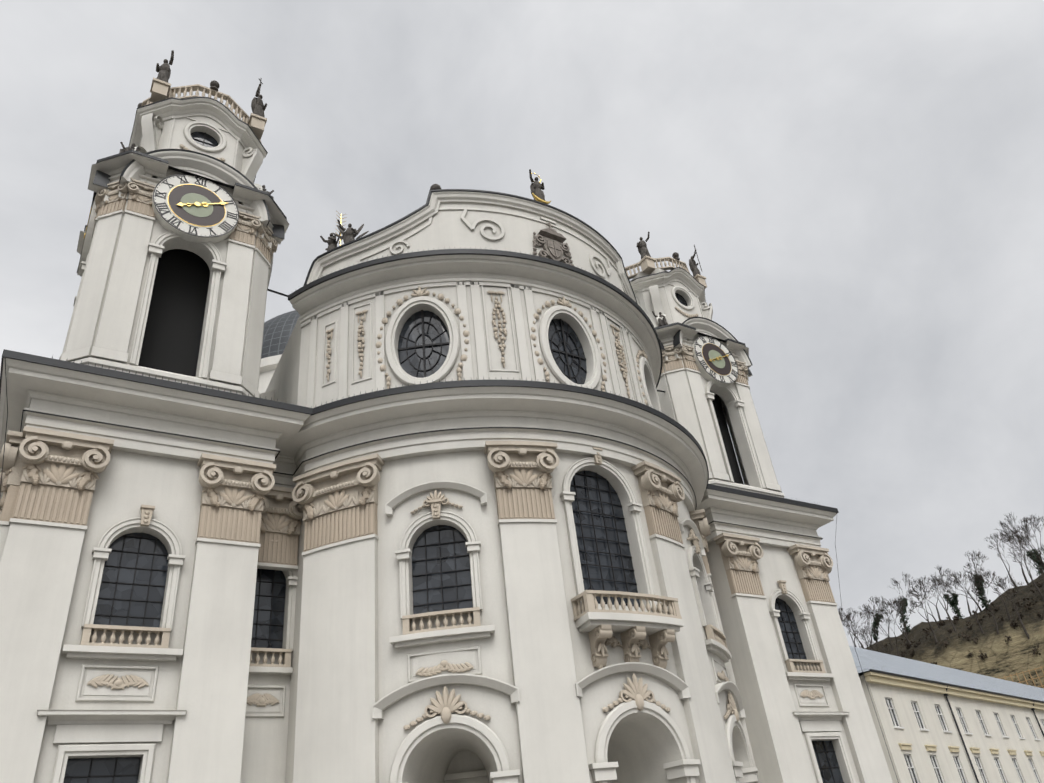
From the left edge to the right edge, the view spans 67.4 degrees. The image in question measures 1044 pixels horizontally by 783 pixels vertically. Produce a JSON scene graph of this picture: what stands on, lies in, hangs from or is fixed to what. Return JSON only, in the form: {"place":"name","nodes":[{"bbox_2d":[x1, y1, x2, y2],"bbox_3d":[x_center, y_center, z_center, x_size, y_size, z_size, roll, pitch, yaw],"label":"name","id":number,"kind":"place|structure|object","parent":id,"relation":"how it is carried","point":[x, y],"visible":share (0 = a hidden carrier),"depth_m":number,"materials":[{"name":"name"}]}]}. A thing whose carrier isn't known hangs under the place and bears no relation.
{"place":"outdoors","nodes":[
{"label":"outdoors","id":0,"kind":"place"},
{"bbox_2d":[240,450,751,782],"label":"wall","id":1,"kind":"structure","parent":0,"point":[642,747],"depth_m":27.79,"materials":[{"name":"white paint"}]},
{"bbox_2d":[0,0,1043,648],"label":"sky","id":2,"kind":"structure","parent":0,"point":[856,187],"materials":[{"name":"grey"}]},
{"bbox_2d":[859,675,1043,782],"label":"university wing walls","id":3,"kind":"structure","parent":0,"point":[911,732],"depth_m":62.84,"materials":[{"name":"white paint"}]},
{"bbox_2d":[849,646,1043,700],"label":"roof","id":4,"kind":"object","parent":3,"relation":"on","point":[871,659],"visible":0.12,"depth_m":75.58,"materials":[{"name":"grey metal"}]},
{"bbox_2d":[863,671,1043,755],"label":"cornice","id":5,"kind":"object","parent":3,"relation":"attached to","point":[889,680],"visible":1,"depth_m":64.87,"materials":[{"name":"beige paint"}]},
{"bbox_2d":[869,669,1043,782],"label":"university gutter downpipes","id":6,"kind":"object","parent":3,"relation":"attached to","point":[920,679],"visible":0.79,"depth_m":64.75,"materials":[{"name":"black metal"}]},
{"bbox_2d":[885,697,1043,782],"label":"window frames","id":7,"kind":"structure","parent":3,"relation":"in","point":[945,731],"depth_m":64.16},
{"bbox_2d":[885,699,1043,782],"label":"window panes","id":8,"kind":"structure","parent":7,"relation":"in","point":[953,757],"depth_m":61.30,"materials":[{"name":"grey glass"}]},
{"bbox_2d":[865,573,1043,687],"bbox_3d":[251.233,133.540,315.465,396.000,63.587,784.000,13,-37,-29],"label":"hillside","id":9,"kind":"structure","parent":0,"point":[1015,655],"depth_m":204.03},
{"bbox_2d":[838,512,1043,656],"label":"bare trees","id":10,"kind":"object","parent":9,"relation":"on","point":[899,603],"visible":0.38,"depth_m":223.16,"materials":[{"name":"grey plant"}]},
{"bbox_2d":[871,549,1043,640],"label":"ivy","id":11,"kind":"object","parent":9,"relation":"on","point":[954,598],"visible":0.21,"depth_m":236.12,"materials":[{"name":"green plant"}]},
{"bbox_2d":[881,582,1043,685],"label":"bushes","id":12,"kind":"object","parent":9,"relation":"on","point":[942,623],"visible":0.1,"depth_m":210.05,"materials":[{"name":"plant"}]},
{"bbox_2d":[998,666,1043,686],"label":"fence","id":13,"kind":"object","parent":9,"relation":"on","point":[1025,678],"visible":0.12,"depth_m":186.21,"materials":[{"name":"brown"}]},
{"label":"paving of the square","id":14,"kind":"structure","parent":0,"visible":0},
{"bbox_2d":[33,450,202,782],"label":"wall","id":15,"kind":"structure","parent":14,"relation":"on","point":[128,485],"depth_m":26.06,"materials":[{"name":"white paint"}]},
{"bbox_2d":[259,390,273,400],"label":"nave body","id":16,"kind":"structure","parent":14,"relation":"on","point":[268,395],"depth_m":40.16,"materials":[{"name":"white paint"}]},
{"bbox_2d":[258,354,281,392],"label":"wall","id":17,"kind":"structure","parent":16,"relation":"on","point":[268,365],"depth_m":61.51,"materials":[{"name":"white paint"}]},
{"bbox_2d":[261,310,299,358],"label":"dome roof","id":18,"kind":"structure","parent":17,"relation":"on","point":[278,331],"depth_m":64.04,"materials":[{"name":"grey metal"}]},
{"bbox_2d":[266,286,657,409],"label":"wall","id":19,"kind":"structure","parent":16,"relation":"on","point":[288,382],"depth_m":35.08,"materials":[{"name":"white paint"}]},
{"bbox_2d":[0,98,892,782],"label":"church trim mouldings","id":20,"kind":"object","parent":14,"relation":"on","point":[340,708],"visible":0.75,"depth_m":30.13,"materials":[{"name":"white paint"}]},
{"bbox_2d":[77,199,96,274],"bbox_3d":[-19.817,-7.081,35.969,0.530,3.640,3.640,13,-37,-29],"label":"clock dial","id":21,"kind":"object","parent":20,"relation":"attached to","point":[88,234],"visible":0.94,"depth_m":34.47,"materials":[{"name":"grey"}]},
{"bbox_2d":[93,200,255,379],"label":"wall","id":22,"kind":"structure","parent":20,"relation":"attached to","point":[198,249],"depth_m":33.56,"materials":[{"name":"white paint"}]},
{"bbox_2d":[138,249,209,376],"bbox_3d":[-16.092,-2.540,35.412,4.000,9.400,4.000,13,-37,-29],"label":"belfry opening","id":23,"kind":"object","parent":22,"relation":"in","point":[173,330],"visible":0.15,"depth_m":33.94,"materials":[{"name":"black"}]},
{"bbox_2d":[142,116,243,171],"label":"tower wall","id":24,"kind":"structure","parent":22,"relation":"on","point":[227,153],"depth_m":39.14,"materials":[{"name":"white paint"}]},
{"bbox_2d":[119,50,273,198],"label":"statues","id":25,"kind":"object","parent":22,"relation":"on","point":[258,106],"visible":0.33,"depth_m":40.47,"materials":[{"name":"grey stone"}]},
{"bbox_2d":[152,174,238,242],"bbox_3d":[-14.615,-8.245,35.134,3.640,3.640,0.530,13,-37,-29],"label":"clock face","id":26,"kind":"object","parent":20,"relation":"attached to","point":[193,208],"visible":0.96,"depth_m":34.88,"materials":[{"name":"grey"}]},
{"bbox_2d":[267,253,272,287],"bbox_3d":[-13.295,-5.571,39.630,0.530,3.640,3.640,13,-37,-29],"label":"clock dial","id":27,"kind":"object","parent":20,"relation":"attached to","point":[270,270],"visible":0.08,"depth_m":38.17,"materials":[{"name":"grey"}]},
{"bbox_2d":[320,219,368,250],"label":"statues","id":28,"kind":"object","parent":20,"relation":"on","point":[349,234],"visible":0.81,"depth_m":39.17,"materials":[{"name":"stone"}]},
{"bbox_2d":[0,177,834,602],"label":"pilaster capitals","id":29,"kind":"object","parent":20,"relation":"attached to","point":[84,453],"visible":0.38,"depth_m":30.09,"materials":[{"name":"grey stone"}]},
{"bbox_2d":[0,97,838,512],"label":"cornice flashing","id":30,"kind":"object","parent":20,"relation":"attached to","point":[100,177],"visible":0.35,"depth_m":35.25,"materials":[{"name":"grey metal"}]},
{"bbox_2d":[0,288,898,782],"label":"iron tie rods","id":31,"kind":"object","parent":20,"relation":"attached to","point":[286,296],"visible":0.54,"depth_m":36.98,"materials":[{"name":"black metal"}]},
{"bbox_2d":[63,132,842,782],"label":"window panes","id":32,"kind":"structure","parent":20,"relation":"in","point":[105,766],"depth_m":29.54,"materials":[{"name":"grey glass"}]},
{"bbox_2d":[20,132,843,782],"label":"window bars","id":33,"kind":"object","parent":32,"relation":"attached to","point":[454,556],"visible":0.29,"depth_m":30.52,"materials":[{"name":"black metal"}]},
{"bbox_2d":[80,77,825,729],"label":"ornaments","id":34,"kind":"object","parent":20,"relation":"attached to","point":[444,705],"visible":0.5,"depth_m":28.24},
{"bbox_2d":[321,203,623,291],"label":"gable wall","id":35,"kind":"structure","parent":20,"relation":"attached to","point":[447,229],"depth_m":37.95,"materials":[{"name":"white paint"}]},
{"bbox_2d":[532,222,573,265],"bbox_3d":[1.562,-7.205,38.815,2.531,3.275,0.404,13,-37,-29],"label":"coat of arms","id":36,"kind":"object","parent":35,"relation":"attached to","point":[556,250],"visible":0.75,"depth_m":38.74},
{"bbox_2d":[430,169,544,200],"bbox_3d":[0.534,-10.062,41.826,11.275,2.640,2.130,13,-37,-29],"label":"statue immaculata and finials","id":37,"kind":"object","parent":20,"relation":"on","point":[536,186],"visible":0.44,"depth_m":41.37,"materials":[{"name":"stone"}]},
{"bbox_2d":[335,173,550,244],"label":"gilded attributes","id":38,"kind":"object","parent":37,"relation":"attached to","point":[540,200],"visible":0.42,"depth_m":40.60,"materials":[{"name":"gold metal"}]},
{"bbox_2d":[663,361,759,487],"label":"wall","id":39,"kind":"structure","parent":20,"relation":"attached to","point":[741,448],"depth_m":49.05,"materials":[{"name":"white paint"}]},
{"bbox_2d":[633,269,701,327],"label":"tower wall","id":40,"kind":"structure","parent":39,"relation":"on","point":[678,316],"depth_m":53.67,"materials":[{"name":"white paint"}]},
{"bbox_2d":[636,232,701,325],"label":"statues","id":41,"kind":"object","parent":39,"relation":"on","point":[643,251],"visible":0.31,"depth_m":55.54,"materials":[{"name":"grey stone"}]},
{"bbox_2d":[710,391,743,484],"bbox_3d":[10.919,3.716,50.572,4.000,9.400,4.000,13,-37,-29],"label":"belfry opening","id":42,"kind":"object","parent":39,"relation":"in","point":[728,444],"visible":0.04,"depth_m":49.69,"materials":[{"name":"black"}]},
{"bbox_2d":[692,335,737,386],"bbox_3d":[12.396,-1.989,50.294,3.640,3.640,0.530,13,-37,-29],"label":"clock face","id":43,"kind":"object","parent":20,"relation":"attached to","point":[715,362],"visible":1,"depth_m":49.97,"materials":[{"name":"grey"}]},
{"bbox_2d":[706,541,859,782],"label":"wall","id":44,"kind":"structure","parent":14,"relation":"on","point":[775,564],"depth_m":39.73,"materials":[{"name":"white paint"}]}
]}

